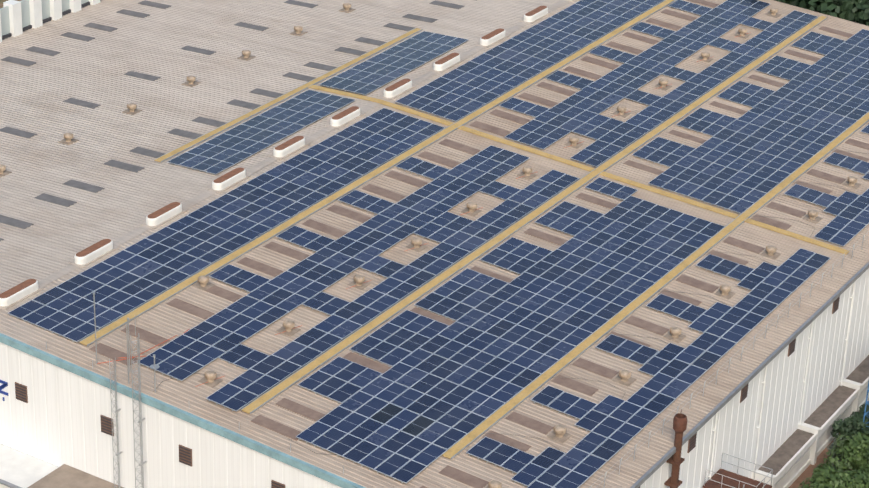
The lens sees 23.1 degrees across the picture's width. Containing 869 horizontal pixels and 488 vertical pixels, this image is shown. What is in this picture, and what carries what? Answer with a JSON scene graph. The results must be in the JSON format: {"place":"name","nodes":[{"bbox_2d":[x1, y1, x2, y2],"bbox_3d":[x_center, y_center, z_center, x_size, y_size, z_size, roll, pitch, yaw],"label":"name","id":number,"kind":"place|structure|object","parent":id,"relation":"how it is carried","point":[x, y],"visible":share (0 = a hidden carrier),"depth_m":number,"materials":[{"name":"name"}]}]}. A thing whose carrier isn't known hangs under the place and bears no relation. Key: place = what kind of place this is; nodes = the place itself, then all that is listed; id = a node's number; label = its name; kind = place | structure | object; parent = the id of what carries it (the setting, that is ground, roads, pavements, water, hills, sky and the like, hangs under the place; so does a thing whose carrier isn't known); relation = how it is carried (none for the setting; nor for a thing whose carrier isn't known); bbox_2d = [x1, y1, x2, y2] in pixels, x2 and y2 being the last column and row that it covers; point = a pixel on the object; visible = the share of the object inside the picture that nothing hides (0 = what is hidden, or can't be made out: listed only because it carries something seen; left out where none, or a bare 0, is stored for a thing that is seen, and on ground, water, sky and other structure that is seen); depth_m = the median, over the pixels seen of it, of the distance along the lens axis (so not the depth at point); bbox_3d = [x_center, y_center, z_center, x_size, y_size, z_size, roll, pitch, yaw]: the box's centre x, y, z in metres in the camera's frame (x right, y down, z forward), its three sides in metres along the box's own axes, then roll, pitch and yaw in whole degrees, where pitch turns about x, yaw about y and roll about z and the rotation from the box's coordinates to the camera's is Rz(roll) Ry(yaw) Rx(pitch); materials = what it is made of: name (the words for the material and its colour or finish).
{"place":"outdoors","nodes":[
{"label":"outdoors","id":0,"kind":"place"},
{"bbox_2d":[0,0,20,8],"bbox_3d":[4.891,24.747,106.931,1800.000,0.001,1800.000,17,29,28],"label":"ground","id":1,"kind":"structure","parent":0,"point":[1,3],"depth_m":203.09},
{"bbox_2d":[0,444,58,487],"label":"roof","id":2,"kind":"structure","parent":1,"relation":"on","point":[18,469],"depth_m":119.08,"materials":[{"name":"white metal"}]},
{"bbox_2d":[27,464,123,487],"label":"roof","id":3,"kind":"structure","parent":1,"relation":"on","point":[65,476],"depth_m":117.44,"materials":[{"name":"brown"}]},
{"bbox_2d":[109,322,146,487],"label":"lattice towers","id":4,"kind":"structure","parent":1,"relation":"on","point":[139,416],"depth_m":113.99,"materials":[{"name":"metal"}]},
{"bbox_2d":[0,268,868,487],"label":"building walls","id":5,"kind":"structure","parent":1,"relation":"on","point":[55,420],"depth_m":118.09,"materials":[{"name":"white metal"}]},
{"bbox_2d":[0,380,7,400],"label":"wall lettering","id":6,"kind":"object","parent":5,"relation":"attached to","point":[4,385],"depth_m":119.48,"materials":[{"name":"blue paint"}]},
{"bbox_2d":[15,296,839,487],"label":"louvered vents","id":7,"kind":"object","parent":5,"relation":"attached to","point":[107,426],"depth_m":115.87,"materials":[{"name":"brown metal"}]},
{"bbox_2d":[0,0,868,487],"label":"building roof","id":8,"kind":"structure","parent":5,"relation":"on","point":[48,244],"depth_m":140.06,"materials":[{"name":"beige metal"}]},
{"bbox_2d":[0,0,574,309],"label":"ridge vents","id":9,"kind":"object","parent":8,"relation":"on","point":[19,293],"visible":0.92,"depth_m":137.53,"materials":[{"name":"white metal"}]},
{"bbox_2d":[0,3,860,487],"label":"roof ventilators","id":10,"kind":"object","parent":8,"relation":"on","point":[558,433],"visible":1,"depth_m":133.39,"materials":[{"name":"beige metal"}]},
{"bbox_2d":[0,0,868,487],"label":"skylights","id":11,"kind":"object","parent":8,"relation":"in","point":[376,366],"visible":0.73,"depth_m":137.65,"materials":[{"name":"grey plastic"}]},
{"bbox_2d":[79,0,868,459],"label":"roof walkways","id":12,"kind":"structure","parent":8,"relation":"on","point":[477,432],"depth_m":137.50,"materials":[{"name":"yellow metal"}]},
{"bbox_2d":[0,262,868,487],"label":"building trim","id":13,"kind":"structure","parent":5,"relation":"attached to","point":[311,469],"depth_m":113.69,"materials":[{"name":"grey metal"}]},
{"bbox_2d":[7,0,868,487],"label":"solar panels","id":14,"kind":"object","parent":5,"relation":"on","point":[437,390],"visible":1,"depth_m":131.62,"materials":[{"name":"blue glass"}]},
{"bbox_2d":[46,33,868,487],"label":"roof posts and cables","id":15,"kind":"object","parent":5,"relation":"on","point":[154,365],"visible":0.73,"depth_m":115.81,"materials":[{"name":"grey metal"}]},
{"bbox_2d":[664,409,686,487],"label":"flue pipe","id":16,"kind":"object","parent":5,"relation":"attached to","point":[675,460],"visible":1,"depth_m":112.74,"materials":[{"name":"brown metal"}]},
{"bbox_2d":[708,281,855,478],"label":"downpipes","id":17,"kind":"object","parent":5,"relation":"attached to","point":[804,381],"depth_m":128.15,"materials":[{"name":"white metal"}]},
{"bbox_2d":[774,0,811,5],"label":"tree","id":18,"kind":"object","parent":1,"relation":"on","point":[791,2],"visible":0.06,"depth_m":180.44,"materials":[{"name":"green plant"}]},
{"bbox_2d":[795,0,868,25],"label":"tree","id":19,"kind":"object","parent":1,"relation":"on","point":[856,11],"visible":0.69,"depth_m":177.42,"materials":[{"name":"green plant"}]},
{"bbox_2d":[798,462,868,487],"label":"tree","id":20,"kind":"object","parent":1,"relation":"on","point":[826,476],"visible":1,"depth_m":121.51,"materials":[{"name":"green plant"}]},
{"bbox_2d":[827,437,848,471],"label":"bush","id":21,"kind":"object","parent":1,"relation":"on","point":[830,446],"visible":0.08,"depth_m":129.45,"materials":[{"name":"green plant"}]},
{"bbox_2d":[823,431,868,472],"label":"tree","id":22,"kind":"object","parent":1,"relation":"on","point":[853,450],"visible":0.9,"depth_m":124.50,"materials":[{"name":"green plant"}]},
{"bbox_2d":[831,402,868,437],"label":"bush","id":23,"kind":"object","parent":1,"relation":"on","point":[852,424],"visible":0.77,"depth_m":131.66,"materials":[{"name":"green plant"}]},
{"bbox_2d":[862,381,868,432],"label":"hoist mast","id":24,"kind":"object","parent":1,"relation":"on","point":[865,412],"visible":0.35,"depth_m":130.68,"materials":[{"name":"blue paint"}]},
{"bbox_2d":[0,0,100,42],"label":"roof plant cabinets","id":25,"kind":"object","parent":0,"point":[17,18],"visible":0.85,"depth_m":165.64,"materials":[{"name":"white metal"}]},
{"bbox_2d":[10,7,865,486],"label":"solar panel rails","id":26,"kind":"object","parent":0,"point":[482,261],"visible":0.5,"depth_m":131.83,"materials":[{"name":"silver metal"}]},
{"bbox_2d":[789,438,835,487],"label":"bare ground","id":27,"kind":"structure","parent":0,"point":[805,474],"depth_m":130.72,"materials":[{"name":"brown soil"}]},
{"bbox_2d":[703,453,772,487],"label":"railing","id":28,"kind":"object","parent":27,"relation":"on","point":[721,478],"visible":1,"depth_m":119.04,"materials":[{"name":"white metal"}]},
{"bbox_2d":[751,355,868,487],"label":"loading annex","id":29,"kind":"object","parent":27,"relation":"on","point":[798,451],"visible":0.85,"depth_m":131.19,"materials":[{"name":"white concrete"}]}
]}

